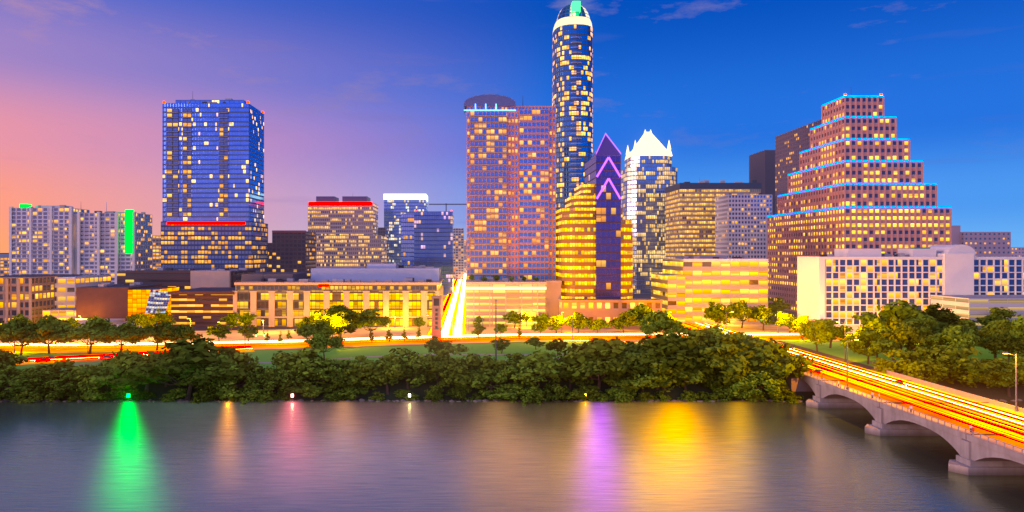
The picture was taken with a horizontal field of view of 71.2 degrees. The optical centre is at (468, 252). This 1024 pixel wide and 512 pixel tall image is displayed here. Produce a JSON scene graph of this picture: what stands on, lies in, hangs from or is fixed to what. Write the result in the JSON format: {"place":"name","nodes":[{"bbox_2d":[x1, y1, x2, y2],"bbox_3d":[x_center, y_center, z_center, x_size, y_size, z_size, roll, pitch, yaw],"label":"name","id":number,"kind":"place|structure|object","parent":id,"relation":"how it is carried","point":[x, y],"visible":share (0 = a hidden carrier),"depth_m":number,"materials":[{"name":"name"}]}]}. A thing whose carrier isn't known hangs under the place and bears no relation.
{"place":"outdoors","nodes":[
{"label":"outdoors","id":0,"kind":"place"},
{"bbox_2d":[0,230,315,275],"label":"building","id":1,"kind":"structure","parent":0,"point":[291,250],"depth_m":600.00,"materials":[{"name":"grey"}]},
{"bbox_2d":[308,196,386,267],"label":"office building","id":2,"kind":"structure","parent":0,"point":[346,230],"depth_m":720.00,"materials":[{"name":"concrete"}]},
{"bbox_2d":[0,274,854,364],"bbox_3d":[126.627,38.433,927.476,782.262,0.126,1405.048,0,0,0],"label":"roads","id":3,"kind":"structure","parent":0,"point":[547,335],"depth_m":322.37,"materials":[{"name":"asphalt"}]},
{"bbox_2d":[431,296,441,339],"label":"pillar","id":4,"kind":"structure","parent":3,"relation":"on","point":[436,312],"depth_m":313.13,"materials":[{"name":"stone"}]},
{"bbox_2d":[0,274,1023,442],"bbox_3d":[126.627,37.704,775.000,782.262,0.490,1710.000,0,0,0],"label":"traffic light trails","id":5,"kind":"object","parent":3,"relation":"on","point":[448,326],"visible":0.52,"depth_m":261.63,"materials":[{"name":"yellow"}]},
{"bbox_2d":[0,400,1023,511],"bbox_3d":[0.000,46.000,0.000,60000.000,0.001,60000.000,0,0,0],"label":"water","id":6,"kind":"structure","parent":0,"point":[434,456],"depth_m":158.35,"materials":[{"name":"liquid"}]},
{"bbox_2d":[0,398,1022,401],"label":"shore rocks","id":7,"kind":"object","parent":6,"relation":"in","point":[278,400],"visible":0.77,"depth_m":220.20,"materials":[{"name":"stone"}]},
{"bbox_2d":[786,350,1023,474],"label":"bridge","id":8,"kind":"structure","parent":6,"relation":"in","point":[981,451],"depth_m":178.04,"materials":[{"name":"concrete"}]},
{"bbox_2d":[0,253,1023,399],"bbox_3d":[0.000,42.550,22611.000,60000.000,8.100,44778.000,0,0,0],"label":"ground","id":9,"kind":"structure","parent":0,"point":[981,390],"depth_m":225.86,"materials":[{"name":"green plant"}]},
{"bbox_2d":[0,349,30,371],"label":"round tree","id":10,"kind":"object","parent":9,"relation":"on","point":[5,358],"visible":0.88,"depth_m":226.00,"materials":[{"name":"green plant"}]},
{"bbox_2d":[0,363,38,394],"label":"round tree","id":11,"kind":"object","parent":9,"relation":"on","point":[9,376],"visible":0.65,"depth_m":222.12,"materials":[{"name":"green plant"}]},
{"bbox_2d":[4,369,48,392],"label":"bush","id":12,"kind":"object","parent":9,"relation":"on","point":[15,386],"visible":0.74,"depth_m":219.13,"materials":[{"name":"green plant"}]},
{"bbox_2d":[12,382,57,402],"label":"bush","id":13,"kind":"object","parent":9,"relation":"on","point":[25,396],"visible":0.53,"depth_m":219.20,"materials":[{"name":"green plant"}]},
{"bbox_2d":[22,359,84,392],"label":"willow tree","id":14,"kind":"object","parent":9,"relation":"on","point":[53,371],"visible":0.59,"depth_m":220.76,"materials":[{"name":"green plant"}]},
{"bbox_2d":[37,383,74,399],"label":"bush","id":15,"kind":"object","parent":9,"relation":"on","point":[61,392],"visible":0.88,"depth_m":218.39,"materials":[{"name":"green plant"}]},
{"bbox_2d":[9,202,151,283],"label":"apartment building","id":16,"kind":"structure","parent":9,"relation":"on","point":[54,239],"depth_m":560.00,"materials":[{"name":"concrete"}]},
{"bbox_2d":[48,317,118,353],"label":"oak tree","id":17,"kind":"object","parent":9,"relation":"on","point":[89,329],"visible":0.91,"depth_m":264.08,"materials":[{"name":"green plant"}]},
{"bbox_2d":[76,363,125,401],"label":"bush","id":18,"kind":"object","parent":9,"relation":"on","point":[90,389],"visible":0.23,"depth_m":216.93,"materials":[{"name":"green plant"}]},
{"bbox_2d":[67,349,155,398],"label":"oak tree","id":19,"kind":"object","parent":9,"relation":"on","point":[120,363],"visible":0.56,"depth_m":216.38,"materials":[{"name":"green plant"}]},
{"bbox_2d":[89,321,144,348],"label":"oak tree","id":20,"kind":"object","parent":9,"relation":"on","point":[122,332],"visible":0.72,"depth_m":270.31,"materials":[{"name":"green plant"}]},
{"bbox_2d":[101,350,175,394],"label":"round tree","id":21,"kind":"object","parent":9,"relation":"on","point":[151,357],"visible":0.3,"depth_m":219.76,"materials":[{"name":"green plant"}]},
{"bbox_2d":[129,321,179,349],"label":"oak tree","id":22,"kind":"object","parent":9,"relation":"on","point":[158,333],"visible":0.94,"depth_m":275.76,"materials":[{"name":"green plant"}]},
{"bbox_2d":[0,255,310,327],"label":"buildings","id":23,"kind":"structure","parent":9,"relation":"on","point":[202,298],"depth_m":378.00,"materials":[{"name":"concrete"}]},
{"bbox_2d":[106,336,258,398],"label":"oak tree","id":24,"kind":"object","parent":9,"relation":"on","point":[184,351],"visible":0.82,"depth_m":215.80,"materials":[{"name":"green plant"}]},
{"bbox_2d":[166,324,202,342],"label":"oak tree","id":25,"kind":"object","parent":9,"relation":"on","point":[184,332],"visible":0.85,"depth_m":277.67,"materials":[{"name":"green plant"}]},
{"bbox_2d":[169,352,237,382],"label":"oak tree","id":26,"kind":"object","parent":9,"relation":"on","point":[198,370],"visible":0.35,"depth_m":217.65,"materials":[{"name":"green plant"}]},
{"bbox_2d":[189,381,219,403],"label":"bush","id":27,"kind":"object","parent":9,"relation":"on","point":[205,393],"visible":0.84,"depth_m":219.26,"materials":[{"name":"green plant"}]},
{"bbox_2d":[161,98,267,272],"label":"skyscraper","id":28,"kind":"structure","parent":9,"relation":"on","point":[213,182],"depth_m":505.00,"materials":[{"name":"glass"}]},
{"bbox_2d":[209,352,263,401],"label":"willow tree","id":29,"kind":"object","parent":9,"relation":"on","point":[223,385],"visible":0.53,"depth_m":219.35,"materials":[{"name":"green plant"}]},
{"bbox_2d":[230,382,274,404],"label":"bush","id":30,"kind":"object","parent":9,"relation":"on","point":[269,398],"visible":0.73,"depth_m":218.11,"materials":[{"name":"green plant"}]},
{"bbox_2d":[244,366,295,398],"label":"bush","id":31,"kind":"object","parent":9,"relation":"on","point":[269,377],"visible":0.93,"depth_m":219.28,"materials":[{"name":"green plant"}]},
{"bbox_2d":[270,346,340,388],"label":"willow tree","id":32,"kind":"object","parent":9,"relation":"on","point":[298,363],"visible":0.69,"depth_m":221.77,"materials":[{"name":"green plant"}]},
{"bbox_2d":[290,380,334,398],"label":"bush","id":33,"kind":"object","parent":9,"relation":"on","point":[306,389],"visible":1,"depth_m":220.93,"materials":[{"name":"green plant"}]},
{"bbox_2d":[293,319,340,337],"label":"oak tree","id":34,"kind":"object","parent":9,"relation":"on","point":[310,329],"visible":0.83,"depth_m":285.08,"materials":[{"name":"green plant"}]},
{"bbox_2d":[298,355,347,388],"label":"round tree","id":35,"kind":"object","parent":9,"relation":"on","point":[324,377],"visible":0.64,"depth_m":220.32,"materials":[{"name":"green plant"}]},
{"bbox_2d":[233,255,443,326],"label":"low-rise building","id":36,"kind":"structure","parent":9,"relation":"on","point":[402,294],"depth_m":370.00,"materials":[{"name":"concrete"}]},
{"bbox_2d":[329,309,360,335],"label":"round tree","id":37,"kind":"object","parent":9,"relation":"on","point":[346,320],"visible":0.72,"depth_m":297.61,"materials":[{"name":"green plant"}]},
{"bbox_2d":[328,365,364,389],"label":"round tree","id":38,"kind":"object","parent":9,"relation":"on","point":[338,382],"visible":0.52,"depth_m":219.99,"materials":[{"name":"green plant"}]},
{"bbox_2d":[334,381,377,399],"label":"bush","id":39,"kind":"object","parent":9,"relation":"on","point":[350,392],"visible":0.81,"depth_m":221.60,"materials":[{"name":"green plant"}]},
{"bbox_2d":[333,355,386,386],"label":"round tree","id":40,"kind":"object","parent":9,"relation":"on","point":[365,366],"visible":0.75,"depth_m":221.16,"materials":[{"name":"green plant"}]},
{"bbox_2d":[356,308,391,336],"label":"oak tree","id":41,"kind":"object","parent":9,"relation":"on","point":[370,318],"visible":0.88,"depth_m":315.16,"materials":[{"name":"green plant"}]},
{"bbox_2d":[360,355,411,394],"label":"round tree","id":42,"kind":"object","parent":9,"relation":"on","point":[383,364],"visible":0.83,"depth_m":221.08,"materials":[{"name":"green plant"}]},
{"bbox_2d":[374,348,432,389],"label":"willow tree","id":43,"kind":"object","parent":9,"relation":"on","point":[414,361],"visible":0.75,"depth_m":221.86,"materials":[{"name":"green plant"}]},
{"bbox_2d":[378,194,466,294],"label":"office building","id":44,"kind":"structure","parent":9,"relation":"on","point":[415,231],"depth_m":643.00,"materials":[{"name":"grey"}]},
{"bbox_2d":[411,349,464,385],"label":"round tree","id":45,"kind":"object","parent":9,"relation":"on","point":[436,363],"visible":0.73,"depth_m":221.89,"materials":[{"name":"green plant"}]},
{"bbox_2d":[424,336,451,353],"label":"round tree","id":46,"kind":"object","parent":9,"relation":"on","point":[434,343],"visible":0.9,"depth_m":254.91,"materials":[{"name":"green plant"}]},
{"bbox_2d":[445,384,472,399],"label":"bush","id":47,"kind":"object","parent":9,"relation":"on","point":[458,391],"visible":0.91,"depth_m":221.45,"materials":[{"name":"green plant"}]},
{"bbox_2d":[438,343,494,387],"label":"willow tree","id":48,"kind":"object","parent":9,"relation":"on","point":[472,362],"visible":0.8,"depth_m":220.67,"materials":[{"name":"green plant"}]},
{"bbox_2d":[463,357,523,393],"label":"round tree","id":49,"kind":"object","parent":9,"relation":"on","point":[482,382],"visible":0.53,"depth_m":220.49,"materials":[{"name":"green plant"}]},
{"bbox_2d":[478,381,524,399],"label":"bush","id":50,"kind":"object","parent":9,"relation":"on","point":[505,391],"visible":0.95,"depth_m":219.53,"materials":[{"name":"green plant"}]},
{"bbox_2d":[482,353,535,382],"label":"round tree","id":51,"kind":"object","parent":9,"relation":"on","point":[515,357],"visible":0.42,"depth_m":222.01,"materials":[{"name":"green plant"}]},
{"bbox_2d":[464,94,560,326],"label":"skyscraper","id":52,"kind":"structure","parent":9,"relation":"on","point":[511,188],"depth_m":386.80,"materials":[{"name":"concrete"}]},
{"bbox_2d":[509,380,545,405],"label":"bush","id":53,"kind":"object","parent":9,"relation":"on","point":[528,390],"visible":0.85,"depth_m":217.59,"materials":[{"name":"green plant"}]},
{"bbox_2d":[504,350,568,388],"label":"oak tree","id":54,"kind":"object","parent":9,"relation":"on","point":[547,364],"visible":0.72,"depth_m":219.56,"materials":[{"name":"green plant"}]},
{"bbox_2d":[542,378,570,401],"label":"bush","id":55,"kind":"object","parent":9,"relation":"on","point":[560,391],"visible":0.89,"depth_m":220.01,"materials":[{"name":"green plant"}]},
{"bbox_2d":[552,1,592,210],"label":"skyscraper","id":56,"kind":"structure","parent":9,"relation":"on","point":[572,68],"depth_m":481.58,"materials":[{"name":"blue glass"}]},
{"bbox_2d":[564,312,594,332],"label":"oak tree","id":57,"kind":"object","parent":9,"relation":"on","point":[578,320],"visible":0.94,"depth_m":332.61,"materials":[{"name":"green plant"}]},
{"bbox_2d":[566,385,606,402],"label":"bush","id":58,"kind":"object","parent":9,"relation":"on","point":[590,391],"visible":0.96,"depth_m":219.52,"materials":[{"name":"green plant"}]},
{"bbox_2d":[556,336,640,390],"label":"oak tree","id":59,"kind":"object","parent":9,"relation":"on","point":[584,361],"visible":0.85,"depth_m":216.73,"materials":[{"name":"green plant"}]},
{"bbox_2d":[556,133,662,328],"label":"skyscraper","id":60,"kind":"structure","parent":9,"relation":"on","point":[594,252],"depth_m":366.76,"materials":[{"name":"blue glass"}]},
{"bbox_2d":[600,372,639,396],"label":"bush","id":61,"kind":"object","parent":9,"relation":"on","point":[608,380],"visible":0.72,"depth_m":221.67,"materials":[{"name":"green plant"}]},
{"bbox_2d":[604,382,638,402],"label":"bush","id":62,"kind":"object","parent":9,"relation":"on","point":[622,395],"visible":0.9,"depth_m":219.35,"materials":[{"name":"green plant"}]},
{"bbox_2d":[609,311,639,333],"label":"round tree","id":63,"kind":"object","parent":9,"relation":"on","point":[620,320],"visible":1,"depth_m":333.62,"materials":[{"name":"green plant"}]},
{"bbox_2d":[621,303,654,332],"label":"oak tree","id":64,"kind":"object","parent":9,"relation":"on","point":[640,311],"visible":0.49,"depth_m":340.21,"materials":[{"name":"green plant"}]},
{"bbox_2d":[615,369,677,391],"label":"bush","id":65,"kind":"object","parent":9,"relation":"on","point":[643,382],"visible":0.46,"depth_m":215.64,"materials":[{"name":"green plant"}]},
{"bbox_2d":[623,336,686,391],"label":"willow tree","id":66,"kind":"object","parent":9,"relation":"on","point":[672,372],"visible":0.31,"depth_m":218.61,"materials":[{"name":"green plant"}]},
{"bbox_2d":[598,334,724,390],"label":"oak tree","id":67,"kind":"object","parent":9,"relation":"on","point":[685,352],"visible":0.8,"depth_m":217.41,"materials":[{"name":"green plant"}]},
{"bbox_2d":[638,310,684,335],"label":"oak tree","id":68,"kind":"object","parent":9,"relation":"on","point":[659,320],"visible":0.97,"depth_m":295.76,"materials":[{"name":"green plant"}]},
{"bbox_2d":[671,362,712,390],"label":"round tree","id":69,"kind":"object","parent":9,"relation":"on","point":[693,375],"visible":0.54,"depth_m":218.80,"materials":[{"name":"green plant"}]},
{"bbox_2d":[660,327,744,374],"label":"round tree","id":70,"kind":"object","parent":9,"relation":"on","point":[685,331],"visible":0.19,"depth_m":229.85,"materials":[{"name":"green plant"}]},
{"bbox_2d":[651,180,771,324],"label":"midrise building","id":71,"kind":"structure","parent":9,"relation":"on","point":[716,243],"depth_m":555.00,"materials":[{"name":"beige"}]},
{"bbox_2d":[698,366,725,392],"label":"round tree","id":72,"kind":"object","parent":9,"relation":"on","point":[717,373],"visible":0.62,"depth_m":221.92,"materials":[{"name":"green plant"}]},
{"bbox_2d":[703,301,733,326],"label":"round tree","id":73,"kind":"object","parent":9,"relation":"on","point":[717,314],"visible":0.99,"depth_m":346.49,"materials":[{"name":"green plant"}]},
{"bbox_2d":[709,383,744,401],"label":"bush","id":74,"kind":"object","parent":9,"relation":"on","point":[727,395],"visible":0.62,"depth_m":220.24,"materials":[{"name":"green plant"}]},
{"bbox_2d":[699,333,763,382],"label":"round tree","id":75,"kind":"object","parent":9,"relation":"on","point":[740,358],"visible":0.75,"depth_m":219.57,"materials":[{"name":"green plant"}]},
{"bbox_2d":[703,348,765,388],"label":"willow tree","id":76,"kind":"object","parent":9,"relation":"on","point":[727,379],"visible":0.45,"depth_m":217.93,"materials":[{"name":"green plant"}]},
{"bbox_2d":[725,300,757,327],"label":"oak tree","id":77,"kind":"object","parent":9,"relation":"on","point":[740,309],"visible":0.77,"depth_m":359.52,"materials":[{"name":"green plant"}]},
{"bbox_2d":[729,355,787,399],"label":"willow tree","id":78,"kind":"object","parent":9,"relation":"on","point":[770,381],"visible":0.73,"depth_m":216.40,"materials":[{"name":"green plant"}]},
{"bbox_2d":[751,305,775,330],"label":"round tree","id":79,"kind":"object","parent":9,"relation":"on","point":[761,311],"visible":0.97,"depth_m":348.16,"materials":[{"name":"green plant"}]},
{"bbox_2d":[768,296,790,320],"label":"round tree","id":80,"kind":"object","parent":9,"relation":"on","point":[777,306],"visible":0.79,"depth_m":388.51,"materials":[{"name":"green plant"}]},
{"bbox_2d":[746,337,813,379],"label":"oak tree","id":81,"kind":"object","parent":9,"relation":"on","point":[791,367],"visible":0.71,"depth_m":219.37,"materials":[{"name":"green plant"}]},
{"bbox_2d":[762,386,803,402],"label":"bush","id":82,"kind":"object","parent":9,"relation":"on","point":[788,396],"visible":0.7,"depth_m":220.56,"materials":[{"name":"green plant"}]},
{"bbox_2d":[798,319,832,350],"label":"round tree","id":83,"kind":"object","parent":9,"relation":"on","point":[814,331],"visible":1,"depth_m":277.01,"materials":[{"name":"green plant"}]},
{"bbox_2d":[816,318,853,347],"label":"round tree","id":84,"kind":"object","parent":9,"relation":"on","point":[837,332],"visible":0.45,"depth_m":284.74,"materials":[{"name":"green plant"}]},
{"bbox_2d":[856,317,930,359],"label":"oak tree","id":85,"kind":"object","parent":9,"relation":"on","point":[902,333],"visible":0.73,"depth_m":249.62,"materials":[{"name":"green plant"}]},
{"bbox_2d":[851,298,941,349],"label":"oak tree","id":86,"kind":"object","parent":9,"relation":"on","point":[905,311],"visible":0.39,"depth_m":269.20,"materials":[{"name":"green plant"}]},
{"bbox_2d":[871,349,926,380],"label":"willow tree","id":87,"kind":"object","parent":9,"relation":"on","point":[915,369],"visible":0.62,"depth_m":226.58,"materials":[{"name":"green plant"}]},
{"bbox_2d":[797,244,1023,333],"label":"building","id":88,"kind":"structure","parent":9,"relation":"on","point":[843,285],"depth_m":330.60,"materials":[{"name":"beige"}]},
{"bbox_2d":[901,319,938,358],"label":"round tree","id":89,"kind":"object","parent":9,"relation":"on","point":[924,329],"visible":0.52,"depth_m":253.41,"materials":[{"name":"green plant"}]},
{"bbox_2d":[892,354,967,383],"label":"oak tree","id":90,"kind":"object","parent":9,"relation":"on","point":[938,375],"visible":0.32,"depth_m":223.21,"materials":[{"name":"green plant"}]},
{"bbox_2d":[924,303,958,325],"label":"round tree","id":91,"kind":"object","parent":9,"relation":"on","point":[941,315],"visible":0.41,"depth_m":280.16,"materials":[{"name":"green plant"}]},
{"bbox_2d":[896,345,1009,382],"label":"oak tree","id":92,"kind":"object","parent":9,"relation":"on","point":[943,355],"visible":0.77,"depth_m":223.35,"materials":[{"name":"green plant"}]},
{"bbox_2d":[931,225,1023,330],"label":"building","id":93,"kind":"structure","parent":9,"relation":"on","point":[972,307],"depth_m":319.54,"materials":[{"name":"beige concrete"}]},
{"bbox_2d":[946,347,1008,387],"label":"willow tree","id":94,"kind":"object","parent":9,"relation":"on","point":[987,379],"visible":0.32,"depth_m":223.50,"materials":[{"name":"green plant"}]},
{"bbox_2d":[976,319,1012,357],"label":"round tree","id":95,"kind":"object","parent":9,"relation":"on","point":[994,329],"visible":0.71,"depth_m":258.24,"materials":[{"name":"green plant"}]},
{"bbox_2d":[975,307,1016,328],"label":"round tree","id":96,"kind":"object","parent":9,"relation":"on","point":[997,313],"visible":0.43,"depth_m":290.50,"materials":[{"name":"green plant"}]},
{"bbox_2d":[987,356,1023,396],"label":"round tree","id":97,"kind":"object","parent":9,"relation":"on","point":[1007,373],"visible":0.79,"depth_m":221.32,"materials":[{"name":"green plant"}]},
{"bbox_2d":[1002,315,1023,340],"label":"oak tree","id":98,"kind":"object","parent":9,"relation":"on","point":[1017,330],"visible":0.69,"depth_m":252.34,"materials":[{"name":"green plant"}]},
{"bbox_2d":[0,0,1023,252],"label":"sky","id":99,"kind":"structure","parent":0,"point":[367,98],"materials":[{"name":"blue"}]},
{"bbox_2d":[9,341,1023,370],"bbox_3d":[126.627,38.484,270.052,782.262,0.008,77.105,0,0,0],"label":"park lawn","id":100,"kind":"structure","parent":0,"point":[836,349],"depth_m":274.05,"materials":[{"name":"green plant"}]},
{"bbox_2d":[0,317,53,354],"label":"oak tree","id":101,"kind":"object","parent":100,"relation":"on","point":[12,331],"visible":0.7,"depth_m":262.05,"materials":[{"name":"green plant"}]},
{"bbox_2d":[20,315,72,353],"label":"oak tree","id":102,"kind":"object","parent":100,"relation":"on","point":[45,324],"visible":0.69,"depth_m":267.75,"materials":[{"name":"green plant"}]},
{"bbox_2d":[304,330,345,358],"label":"oak tree","id":103,"kind":"object","parent":100,"relation":"on","point":[320,339],"visible":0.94,"depth_m":254.49,"materials":[{"name":"green plant"}]},
{"bbox_2d":[839,327,897,363],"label":"oak tree","id":104,"kind":"object","parent":100,"relation":"on","point":[872,340],"visible":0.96,"depth_m":242.65,"materials":[{"name":"green plant"}]},
{"bbox_2d":[919,324,977,349],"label":"oak tree","id":105,"kind":"object","parent":100,"relation":"on","point":[956,337],"visible":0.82,"depth_m":244.34,"materials":[{"name":"green plant"}]},
{"bbox_2d":[982,335,1023,362],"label":"oak tree","id":106,"kind":"object","parent":100,"relation":"on","point":[1010,345],"visible":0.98,"depth_m":243.86,"materials":[{"name":"green plant"}]},
{"bbox_2d":[621,129,676,293],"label":"skyscraper","id":107,"kind":"structure","parent":0,"point":[648,174],"depth_m":660.00,"materials":[{"name":"glass"}]},
{"bbox_2d":[749,94,951,311],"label":"office building","id":108,"kind":"structure","parent":0,"point":[845,172],"depth_m":400.72,"materials":[{"name":"concrete"}]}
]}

